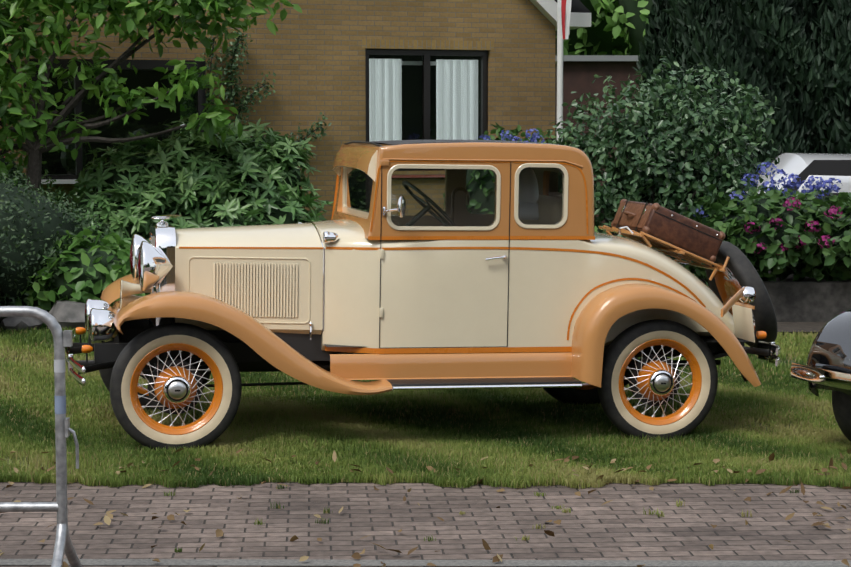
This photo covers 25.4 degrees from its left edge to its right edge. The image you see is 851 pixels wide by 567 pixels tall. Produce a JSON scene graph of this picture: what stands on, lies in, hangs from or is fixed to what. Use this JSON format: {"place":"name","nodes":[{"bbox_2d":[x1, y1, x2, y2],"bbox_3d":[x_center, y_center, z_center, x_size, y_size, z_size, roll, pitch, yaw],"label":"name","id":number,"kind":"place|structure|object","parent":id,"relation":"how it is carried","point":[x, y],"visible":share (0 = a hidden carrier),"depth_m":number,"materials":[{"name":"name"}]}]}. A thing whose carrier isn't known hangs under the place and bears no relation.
{"place":"outdoors","nodes":[
{"label":"outdoors","id":0,"kind":"place"},
{"bbox_2d":[0,170,108,321],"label":"shrub","id":1,"kind":"object","parent":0,"point":[47,228],"depth_m":16.51,"materials":[{"name":"green plant"}]},
{"bbox_2d":[0,326,819,376],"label":"grass","id":2,"kind":"structure","parent":0,"point":[22,344],"depth_m":14.76,"materials":[{"name":"green plant"}]},
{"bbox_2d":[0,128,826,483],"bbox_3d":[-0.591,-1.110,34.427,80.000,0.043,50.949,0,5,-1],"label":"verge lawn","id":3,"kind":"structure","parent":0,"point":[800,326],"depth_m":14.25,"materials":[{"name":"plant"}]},
{"bbox_2d":[0,300,84,330],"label":"garden stones","id":4,"kind":"object","parent":3,"relation":"on","point":[67,314],"visible":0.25,"depth_m":16.16,"materials":[{"name":"grey stone"}]},
{"bbox_2d":[7,229,148,327],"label":"plants","id":5,"kind":"object","parent":3,"relation":"on","point":[114,271],"depth_m":16.46,"materials":[{"name":"green plant"}]},
{"bbox_2d":[0,0,301,191],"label":"tree","id":6,"kind":"object","parent":3,"relation":"on","point":[134,17],"depth_m":19.45,"materials":[{"name":"green plant"}]},
{"bbox_2d":[15,46,242,160],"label":"tree sprigs","id":7,"kind":"object","parent":6,"relation":"attached to","point":[217,113],"visible":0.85,"depth_m":19.50,"materials":[{"name":"green plant"}]},
{"bbox_2d":[50,116,332,254],"bbox_3d":[-2.495,-0.539,20.403,3.262,2.514,2.189,0,5,-1],"label":"bush","id":8,"kind":"object","parent":3,"relation":"on","point":[165,188],"depth_m":20.06,"materials":[{"name":"green plant"}]},
{"bbox_2d":[0,0,590,220],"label":"house","id":9,"kind":"structure","parent":3,"relation":"on","point":[369,70],"depth_m":23.80,"materials":[{"name":"brick"}]},
{"bbox_2d":[182,27,331,154],"bbox_3d":[-2.089,-1.964,23.194,1.906,2.493,0.315,-2,5,-22],"label":"shrub","id":10,"kind":"object","parent":9,"relation":"attached to","point":[232,94],"depth_m":23.05,"materials":[{"name":"green plant"}]},
{"bbox_2d":[65,140,779,451],"bbox_3d":[0.041,0.003,11.333,4.320,1.730,1.794,0,5,-12],"label":"vintage car","id":11,"kind":"object","parent":3,"relation":"on","point":[535,280],"visible":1,"depth_m":10.73,"materials":[{"name":"beige paint"}]},
{"bbox_2d":[556,0,571,141],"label":"flag pole","id":12,"kind":"object","parent":3,"relation":"on","point":[563,13],"visible":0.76,"depth_m":24.17,"materials":[{"name":"white metal"}]},
{"bbox_2d":[555,55,642,225],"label":"garage","id":13,"kind":"structure","parent":3,"relation":"on","point":[580,72],"depth_m":32.78,"materials":[{"name":"brown"}]},
{"bbox_2d":[547,56,780,285],"bbox_3d":[2.154,-0.901,17.573,2.395,2.417,1.908,0,5,-1],"label":"shrub","id":14,"kind":"object","parent":3,"relation":"on","point":[599,146],"depth_m":17.39,"materials":[{"name":"green plant"}]},
{"bbox_2d":[743,153,850,198],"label":"silver car","id":15,"kind":"object","parent":3,"relation":"on","point":[804,166],"depth_m":19.79,"materials":[{"name":"white paint"}]},
{"bbox_2d":[791,309,850,440],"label":"vintage car","id":16,"kind":"object","parent":3,"relation":"on","point":[828,367],"visible":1,"depth_m":10.45,"materials":[{"name":"metal"}]},
{"bbox_2d":[821,7,850,152],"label":"conifer","id":17,"kind":"object","parent":3,"relation":"on","point":[842,133],"visible":0.04,"depth_m":23.26,"materials":[{"name":"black plant"}]},
{"bbox_2d":[804,0,850,153],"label":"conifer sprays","id":18,"kind":"object","parent":17,"relation":"attached to","point":[827,42],"visible":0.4,"depth_m":23.09,"materials":[{"name":"green plant"}]},
{"bbox_3d":[5.282,-5.059,25.115,2.637,9.000,2.368,0,5,-1],"label":"conifer","id":19,"kind":"object","parent":3,"relation":"on","visible":0},
{"bbox_2d":[662,0,841,193],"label":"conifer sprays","id":20,"kind":"object","parent":19,"relation":"on","point":[752,42],"visible":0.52,"depth_m":23.26,"materials":[{"name":"green plant"}]},
{"bbox_2d":[180,0,652,132],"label":"trees","id":21,"kind":"object","parent":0,"point":[597,34],"depth_m":45.04,"materials":[{"name":"green plant"}]},
{"bbox_2d":[0,365,838,429],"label":"grass","id":22,"kind":"structure","parent":0,"point":[765,402],"depth_m":12.08,"materials":[{"name":"green plant"}]},
{"bbox_2d":[0,482,850,566],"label":"road paving","id":23,"kind":"structure","parent":0,"point":[620,529],"depth_m":8.45,"materials":[{"name":"grey brick"}]},
{"bbox_2d":[0,306,81,566],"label":"crowd barrier","id":24,"kind":"object","parent":23,"relation":"on","point":[63,430],"visible":1,"depth_m":7.27,"materials":[{"name":"metal"}]},
{"bbox_2d":[0,469,850,488],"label":"edge grass","id":25,"kind":"structure","parent":23,"relation":"on","point":[455,480],"depth_m":9.40,"materials":[{"name":"green plant"}]},
{"bbox_2d":[0,445,850,566],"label":"fallen leaves","id":26,"kind":"object","parent":23,"relation":"on","point":[356,555],"visible":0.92,"depth_m":8.94,"materials":[{"name":"brown plant"}]},
{"bbox_2d":[164,484,798,551],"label":"fallen leaves","id":27,"kind":"object","parent":23,"relation":"on","point":[564,510],"visible":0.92,"depth_m":8.69,"materials":[{"name":"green plant"}]},
{"bbox_2d":[0,414,850,483],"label":"grass","id":28,"kind":"structure","parent":0,"point":[742,450],"depth_m":10.33,"materials":[{"name":"green plant"}]},
{"bbox_2d":[443,123,570,213],"bbox_3d":[1.190,-1.091,23.611,1.925,1.858,1.302,-2,5,-26],"label":"flowering bush","id":29,"kind":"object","parent":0,"point":[499,129],"depth_m":23.24,"materials":[{"name":"green plant"}]},
{"bbox_2d":[479,129,544,142],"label":"flowers","id":30,"kind":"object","parent":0,"point":[535,136],"depth_m":23.19,"materials":[{"name":"blue plant"}]},
{"bbox_2d":[695,270,850,321],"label":"sleeper wall","id":31,"kind":"structure","parent":0,"point":[806,299],"depth_m":17.06,"materials":[{"name":"grey wood"}]},
{"bbox_2d":[673,184,850,281],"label":"hydrangea","id":32,"kind":"object","parent":31,"relation":"on","point":[811,263],"depth_m":16.93,"materials":[{"name":"green plant"}]},
{"bbox_2d":[693,162,841,217],"bbox_3d":[3.103,-0.709,17.177,1.371,0.794,0.217,0,5,-4],"label":"blue hydrangea","id":33,"kind":"object","parent":32,"relation":"on","point":[818,186],"visible":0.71,"depth_m":17.15,"materials":[{"name":"blue plant"}]},
{"bbox_2d":[744,197,842,254],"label":"pink flowers","id":34,"kind":"object","parent":32,"relation":"on","point":[830,210],"visible":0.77,"depth_m":16.79,"materials":[{"name":"plant"}]},
{"bbox_3d":[4.145,-4.478,27.128,2.118,7.500,1.902,0,5,-1],"label":"conifer","id":35,"kind":"object","parent":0,"visible":0},
{"bbox_2d":[632,0,673,129],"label":"conifer sprays","id":36,"kind":"object","parent":35,"relation":"on","point":[651,50],"visible":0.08,"depth_m":26.89,"materials":[{"name":"green plant"}]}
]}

